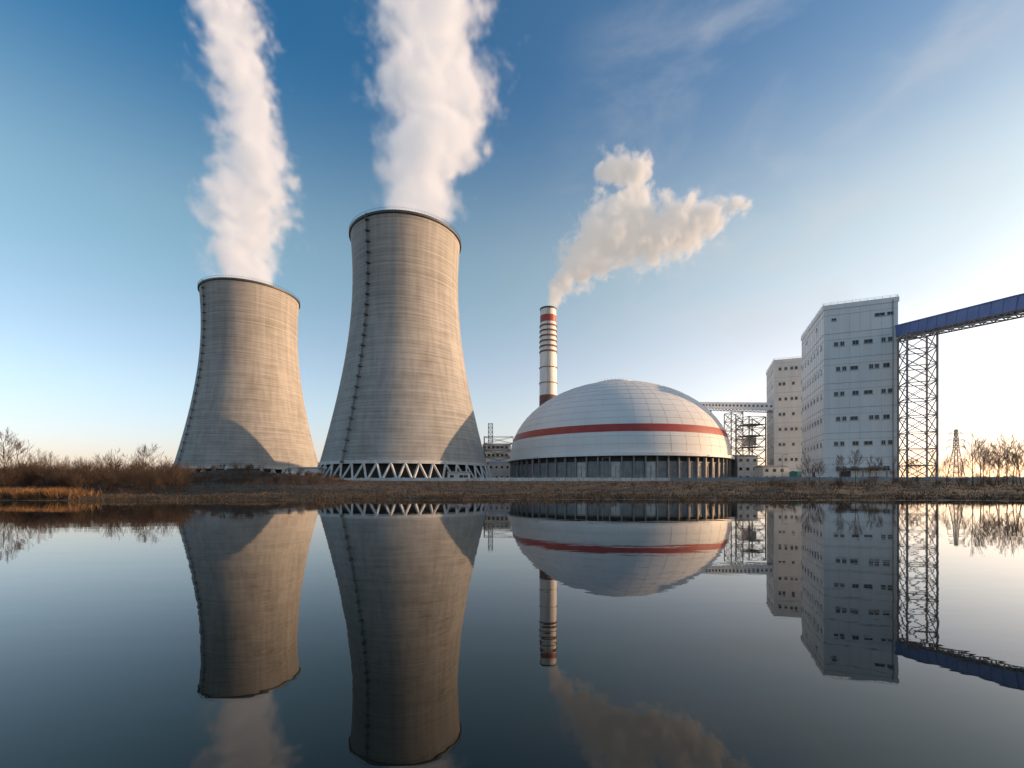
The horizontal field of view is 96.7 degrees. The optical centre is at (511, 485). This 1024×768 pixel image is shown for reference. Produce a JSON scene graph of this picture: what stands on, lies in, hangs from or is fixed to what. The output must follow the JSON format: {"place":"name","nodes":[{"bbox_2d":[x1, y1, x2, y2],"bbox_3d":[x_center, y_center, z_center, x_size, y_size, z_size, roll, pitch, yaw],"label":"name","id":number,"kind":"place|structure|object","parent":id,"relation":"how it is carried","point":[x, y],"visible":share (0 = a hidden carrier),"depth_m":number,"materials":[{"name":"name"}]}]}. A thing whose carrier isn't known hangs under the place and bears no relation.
{"place":"outdoors","nodes":[
{"label":"outdoors","id":0,"kind":"place"},
{"bbox_2d":[0,499,1023,767],"bbox_3d":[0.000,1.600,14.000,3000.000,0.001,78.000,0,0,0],"label":"lake water","id":1,"kind":"structure","parent":0,"point":[606,633],"depth_m":4.88,"materials":[{"name":"blue liquid"}]},
{"bbox_2d":[0,468,1023,500],"bbox_3d":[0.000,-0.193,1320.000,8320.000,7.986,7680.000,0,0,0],"label":"ground","id":2,"kind":"structure","parent":0,"point":[336,489],"depth_m":66.03,"materials":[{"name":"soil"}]},
{"bbox_2d":[0,428,26,480],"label":"bare tree","id":3,"kind":"object","parent":2,"relation":"on","point":[12,449],"visible":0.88,"depth_m":72.16,"materials":[{"name":"brown plant"}]},
{"bbox_2d":[0,437,36,481],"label":"bare tree","id":4,"kind":"object","parent":2,"relation":"on","point":[17,447],"visible":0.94,"depth_m":67.24,"materials":[{"name":"brown plant"}]},
{"bbox_2d":[27,449,45,485],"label":"bare tree","id":5,"kind":"object","parent":2,"relation":"on","point":[38,462],"visible":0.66,"depth_m":66.23,"materials":[{"name":"brown plant"}]},
{"bbox_2d":[0,486,102,498],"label":"reed clumps","id":6,"kind":"object","parent":2,"relation":"on","point":[41,493],"visible":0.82,"depth_m":48.89,"materials":[{"name":"brown plant"}]},
{"bbox_2d":[41,451,62,466],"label":"bare tree","id":7,"kind":"object","parent":2,"relation":"on","point":[50,454],"visible":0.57,"depth_m":79.62,"materials":[{"name":"brown plant"}]},
{"bbox_2d":[59,455,73,468],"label":"bare tree","id":8,"kind":"object","parent":2,"relation":"on","point":[66,461],"visible":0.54,"depth_m":82.25,"materials":[{"name":"brown plant"}]},
{"bbox_2d":[86,452,106,467],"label":"bare tree","id":9,"kind":"object","parent":2,"relation":"on","point":[97,458],"visible":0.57,"depth_m":89.82,"materials":[{"name":"brown plant"}]},
{"bbox_2d":[107,448,127,469],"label":"bare tree","id":10,"kind":"object","parent":2,"relation":"on","point":[114,456],"visible":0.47,"depth_m":82.03,"materials":[{"name":"brown plant"}]},
{"bbox_2d":[132,445,156,466],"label":"bare tree","id":11,"kind":"object","parent":2,"relation":"on","point":[140,454],"visible":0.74,"depth_m":83.85,"materials":[{"name":"brown plant"}]},
{"bbox_2d":[142,444,164,467],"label":"bare tree","id":12,"kind":"object","parent":2,"relation":"on","point":[150,465],"visible":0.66,"depth_m":85.21,"materials":[{"name":"brown plant"}]},
{"bbox_2d":[0,454,348,494],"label":"brush thicket","id":13,"kind":"object","parent":2,"relation":"on","point":[84,475],"visible":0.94,"depth_m":62.36,"materials":[{"name":"brown plant"}]},
{"bbox_2d":[173,275,317,473],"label":"cooling tower","id":14,"kind":"structure","parent":2,"relation":"on","point":[247,405],"depth_m":263.44,"materials":[{"name":"concrete"}]},
{"bbox_2d":[286,469,323,476],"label":"walls","id":15,"kind":"structure","parent":2,"relation":"on","point":[292,471],"depth_m":192.50,"materials":[{"name":"grey concrete"}]},
{"bbox_2d":[285,467,323,468],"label":"roof","id":16,"kind":"structure","parent":15,"relation":"on","point":[305,468],"depth_m":194.79,"materials":[{"name":"grey metal"}]},
{"bbox_2d":[317,207,492,477],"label":"cooling tower","id":17,"kind":"structure","parent":2,"relation":"on","point":[403,407],"depth_m":204.03,"materials":[{"name":"concrete"}]},
{"bbox_2d":[448,473,469,477],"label":"walls","id":18,"kind":"structure","parent":2,"relation":"on","point":[456,475],"depth_m":169.50,"materials":[{"name":"grey concrete"}]},
{"bbox_2d":[447,471,470,472],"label":"roof","id":19,"kind":"structure","parent":18,"relation":"on","point":[458,472],"depth_m":170.85,"materials":[{"name":"grey metal"}]},
{"bbox_2d":[482,444,510,466],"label":"walls","id":20,"kind":"structure","parent":2,"relation":"on","point":[498,452],"depth_m":415.00,"materials":[{"name":"grey concrete"}]},
{"bbox_2d":[483,446,507,455],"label":"windows","id":21,"kind":"structure","parent":20,"relation":"attached to","point":[496,448],"depth_m":414.75,"materials":[{"name":"black glass"}]},
{"bbox_2d":[484,423,512,464],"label":"steelwork","id":22,"kind":"object","parent":2,"relation":"on","point":[492,436],"visible":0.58,"depth_m":413.85,"materials":[{"name":"metal"}]},
{"bbox_2d":[488,461,509,477],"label":"workshop","id":23,"kind":"structure","parent":2,"relation":"on","point":[498,469],"depth_m":292.00,"materials":[{"name":"grey concrete"}]},
{"bbox_2d":[490,466,508,477],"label":"windows","id":24,"kind":"structure","parent":23,"relation":"in","point":[490,466],"depth_m":291.92,"materials":[{"name":"black glass"}]},
{"bbox_2d":[333,477,669,480],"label":"boundary wall","id":25,"kind":"structure","parent":2,"relation":"on","point":[492,479],"depth_m":167.50,"materials":[{"name":"grey concrete"}]},
{"bbox_2d":[0,485,1023,500],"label":"dry grass","id":26,"kind":"structure","parent":2,"relation":"on","point":[559,495],"depth_m":49.94,"materials":[{"name":"brown plant"}]},
{"bbox_2d":[539,306,556,405],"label":"chimney","id":27,"kind":"object","parent":2,"relation":"on","point":[548,357],"visible":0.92,"depth_m":423.13,"materials":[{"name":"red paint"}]},
{"bbox_2d":[508,377,734,477],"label":"storage dome","id":28,"kind":"structure","parent":2,"relation":"on","point":[623,428],"depth_m":204.51,"materials":[{"name":"white metal"}]},
{"bbox_2d":[345,476,1013,494],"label":"bank shrubs","id":29,"kind":"object","parent":2,"relation":"on","point":[909,482],"visible":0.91,"depth_m":75.35,"materials":[{"name":"brown plant"}]},
{"bbox_2d":[700,402,772,454],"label":"conveyor gallery","id":30,"kind":"object","parent":2,"relation":"on","point":[759,406],"visible":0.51,"depth_m":258.55,"materials":[{"name":"grey metal"}]},
{"bbox_2d":[703,404,771,406],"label":"windows","id":31,"kind":"structure","parent":30,"relation":"in","point":[703,404],"depth_m":254.53,"materials":[{"name":"black glass"}]},
{"bbox_2d":[731,455,757,477],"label":"site office","id":32,"kind":"structure","parent":2,"relation":"on","point":[743,465],"depth_m":228.00,"materials":[{"name":"grey concrete"}]},
{"bbox_2d":[739,459,755,476],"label":"windows","id":33,"kind":"structure","parent":32,"relation":"in","point":[740,460],"depth_m":227.90,"materials":[{"name":"black glass"}]},
{"bbox_2d":[473,475,1023,483],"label":"perimeter fence","id":34,"kind":"object","parent":2,"relation":"on","point":[692,479],"visible":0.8,"depth_m":119.07,"materials":[{"name":"grey metal"}]},
{"bbox_2d":[736,416,765,464],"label":"steel frame tower","id":35,"kind":"structure","parent":2,"relation":"on","point":[748,441],"depth_m":243.00,"materials":[{"name":"grey metal"}]},
{"bbox_2d":[754,465,788,476],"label":"site office","id":36,"kind":"structure","parent":2,"relation":"on","point":[766,470],"depth_m":210.00,"materials":[{"name":"grey concrete"}]},
{"bbox_2d":[765,469,783,476],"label":"windows","id":37,"kind":"structure","parent":36,"relation":"in","point":[766,470],"depth_m":209.90,"materials":[{"name":"black glass"}]},
{"bbox_2d":[768,361,801,471],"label":"walls","id":38,"kind":"structure","parent":2,"relation":"on","point":[775,392],"depth_m":223.01,"materials":[{"name":"grey concrete"}]},
{"bbox_2d":[767,374,767,464],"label":"cladding joints","id":39,"kind":"object","parent":38,"relation":"attached to","point":[767,422],"visible":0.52,"depth_m":245.84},
{"bbox_2d":[766,364,801,457],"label":"cladding bands","id":40,"kind":"object","parent":38,"relation":"attached to","point":[782,411],"visible":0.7,"depth_m":223.25,"materials":[{"name":"grey metal"}]},
{"bbox_2d":[766,358,801,374],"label":"parapet","id":41,"kind":"structure","parent":38,"relation":"on","point":[785,360],"depth_m":223.44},
{"bbox_2d":[767,365,801,463],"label":"window frames","id":42,"kind":"structure","parent":38,"relation":"attached to","point":[783,412],"depth_m":223.71,"materials":[{"name":"grey metal"}]},
{"bbox_2d":[767,366,801,462],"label":"window glass","id":43,"kind":"object","parent":42,"relation":"in","point":[784,414],"visible":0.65,"depth_m":223.05,"materials":[{"name":"black glass"}]},
{"bbox_2d":[789,471,801,476],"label":"storage shed","id":44,"kind":"structure","parent":2,"relation":"on","point":[795,473],"depth_m":206.34,"materials":[{"name":"metal"}]},
{"bbox_2d":[795,452,820,485],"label":"bare tree","id":45,"kind":"object","parent":2,"relation":"on","point":[805,465],"visible":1,"depth_m":85.22,"materials":[{"name":"brown plant"}]},
{"bbox_2d":[810,461,825,484],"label":"bare tree","id":46,"kind":"object","parent":2,"relation":"on","point":[817,466],"visible":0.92,"depth_m":103.35,"materials":[{"name":"brown plant"}]},
{"bbox_2d":[833,454,847,483],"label":"bare tree","id":47,"kind":"object","parent":2,"relation":"on","point":[840,459],"visible":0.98,"depth_m":91.38,"materials":[{"name":"brown plant"}]},
{"bbox_2d":[670,476,1023,481],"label":"boundary wall","id":48,"kind":"structure","parent":2,"relation":"on","point":[821,479],"depth_m":146.74,"materials":[{"name":"grey concrete"}]},
{"bbox_2d":[802,302,897,476],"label":"walls","id":49,"kind":"structure","parent":2,"relation":"on","point":[863,425],"depth_m":156.86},
{"bbox_2d":[812,471,850,476],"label":"doors","id":50,"kind":"structure","parent":49,"relation":"attached to","point":[845,473],"depth_m":157.52,"materials":[{"name":"metal"}]},
{"bbox_2d":[802,311,894,472],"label":"window frames","id":51,"kind":"structure","parent":49,"relation":"attached to","point":[852,395],"depth_m":156.76,"materials":[{"name":"grey metal"}]},
{"bbox_2d":[802,311,892,472],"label":"window glass","id":52,"kind":"object","parent":51,"relation":"in","point":[865,392],"visible":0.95,"depth_m":156.38,"materials":[{"name":"black glass"}]},
{"bbox_2d":[805,302,892,476],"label":"cladding joints","id":53,"kind":"object","parent":49,"relation":"attached to","point":[849,390],"visible":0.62,"depth_m":161.41,"materials":[{"name":"grey metal"}]},
{"bbox_2d":[801,308,896,467],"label":"cladding bands","id":54,"kind":"object","parent":49,"relation":"attached to","point":[850,388],"visible":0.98,"depth_m":157.31,"materials":[{"name":"grey metal"}]},
{"bbox_2d":[801,296,898,340],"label":"parapet","id":55,"kind":"structure","parent":49,"relation":"on","point":[860,303],"depth_m":156.88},
{"bbox_2d":[803,294,897,332],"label":"roof railing","id":56,"kind":"object","parent":55,"relation":"on","point":[842,302],"visible":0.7,"depth_m":157.94,"materials":[{"name":"grey metal"}]},
{"bbox_2d":[836,467,888,476],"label":"entrance canopy","id":57,"kind":"object","parent":49,"relation":"attached to","point":[862,468],"visible":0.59,"depth_m":153.28,"materials":[{"name":"grey metal"}]},
{"bbox_2d":[847,450,864,486],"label":"bare tree","id":58,"kind":"object","parent":2,"relation":"on","point":[855,460],"visible":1,"depth_m":78.65,"materials":[{"name":"brown plant"}]},
{"bbox_2d":[863,454,875,482],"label":"bare tree","id":59,"kind":"object","parent":2,"relation":"on","point":[869,466],"visible":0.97,"depth_m":101.78,"materials":[{"name":"brown plant"}]},
{"bbox_2d":[873,457,883,484],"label":"bare tree","id":60,"kind":"object","parent":2,"relation":"on","point":[881,459],"visible":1,"depth_m":98.02,"materials":[{"name":"brown plant"}]},
{"bbox_2d":[889,457,899,484],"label":"bare tree","id":61,"kind":"object","parent":2,"relation":"on","point":[892,472],"visible":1,"depth_m":104.70,"materials":[{"name":"brown plant"}]},
{"bbox_2d":[900,457,920,485],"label":"bare tree","id":62,"kind":"object","parent":2,"relation":"on","point":[909,466],"visible":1,"depth_m":92.40,"materials":[{"name":"brown plant"}]},
{"bbox_2d":[908,457,922,478],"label":"bare tree","id":63,"kind":"object","parent":2,"relation":"on","point":[914,464],"visible":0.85,"depth_m":105.78,"materials":[{"name":"brown plant"}]},
{"bbox_2d":[929,449,942,485],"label":"bare tree","id":64,"kind":"object","parent":2,"relation":"on","point":[935,475],"visible":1,"depth_m":81.24,"materials":[{"name":"brown plant"}]},
{"bbox_2d":[935,452,951,483],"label":"bare tree","id":65,"kind":"object","parent":2,"relation":"on","point":[947,462],"visible":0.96,"depth_m":101.97,"materials":[{"name":"brown plant"}]},
{"bbox_2d":[946,429,965,477],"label":"electricity pylon","id":66,"kind":"object","parent":2,"relation":"on","point":[956,439],"visible":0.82,"depth_m":329.81,"materials":[{"name":"grey metal"}]},
{"bbox_2d":[895,293,1023,476],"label":"conveyor gallery","id":67,"kind":"object","parent":2,"relation":"on","point":[991,311],"visible":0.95,"depth_m":142.65,"materials":[{"name":"blue metal"}]},
{"bbox_2d":[952,457,970,485],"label":"bare tree","id":68,"kind":"object","parent":2,"relation":"on","point":[963,467],"visible":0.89,"depth_m":89.89,"materials":[{"name":"brown plant"}]},
{"bbox_2d":[958,431,986,484],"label":"bare tree","id":69,"kind":"object","parent":2,"relation":"on","point":[969,458],"visible":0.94,"depth_m":87.23,"materials":[{"name":"brown plant"}]},
{"bbox_2d":[928,473,1018,477],"bbox_3d":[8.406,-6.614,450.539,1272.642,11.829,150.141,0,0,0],"label":"distant trees","id":70,"kind":"object","parent":2,"relation":"on","point":[978,475],"visible":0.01,"depth_m":385.57,"materials":[{"name":"brown plant"}]},
{"bbox_2d":[964,437,995,485],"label":"bare tree","id":71,"kind":"object","parent":2,"relation":"on","point":[985,453],"visible":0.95,"depth_m":86.36,"materials":[{"name":"brown plant"}]},
{"bbox_2d":[976,452,994,484],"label":"bare tree","id":72,"kind":"object","parent":2,"relation":"on","point":[984,466],"visible":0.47,"depth_m":94.77,"materials":[{"name":"brown plant"}]},
{"bbox_2d":[981,450,1000,480],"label":"bare tree","id":73,"kind":"object","parent":2,"relation":"on","point":[989,475],"visible":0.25,"depth_m":105.40,"materials":[{"name":"brown plant"}]},
{"bbox_2d":[979,438,1018,484],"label":"bare tree","id":74,"kind":"object","parent":2,"relation":"on","point":[990,445],"visible":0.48,"depth_m":92.33,"materials":[{"name":"brown plant"}]},
{"bbox_2d":[981,438,1022,483],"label":"bare tree","id":75,"kind":"object","parent":2,"relation":"on","point":[998,444],"visible":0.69,"depth_m":91.69,"materials":[{"name":"brown plant"}]},
{"bbox_2d":[991,431,1023,484],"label":"bare tree","id":76,"kind":"object","parent":2,"relation":"on","point":[997,461],"visible":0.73,"depth_m":85.82,"materials":[{"name":"brown plant"}]},
{"bbox_2d":[997,437,1023,486],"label":"bare tree","id":77,"kind":"object","parent":2,"relation":"on","point":[1017,462],"visible":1,"depth_m":81.32,"materials":[{"name":"brown plant"}]},
{"bbox_2d":[998,443,1023,484],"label":"bare tree","id":78,"kind":"object","parent":2,"relation":"on","point":[1011,460],"visible":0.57,"depth_m":86.17,"materials":[{"name":"brown plant"}]},
{"bbox_2d":[1009,453,1021,484],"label":"bare tree","id":79,"kind":"object","parent":2,"relation":"on","point":[1017,470],"visible":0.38,"depth_m":93.58,"materials":[{"name":"brown plant"}]},
{"bbox_2d":[1014,439,1023,469],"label":"bare tree","id":80,"kind":"object","parent":2,"relation":"on","point":[1018,453],"visible":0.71,"depth_m":82.74,"materials":[{"name":"brown plant"}]},
{"bbox_2d":[0,0,1023,477],"label":"sky","id":81,"kind":"structure","parent":0,"point":[687,184],"materials":[{"name":"blue"}]}
]}

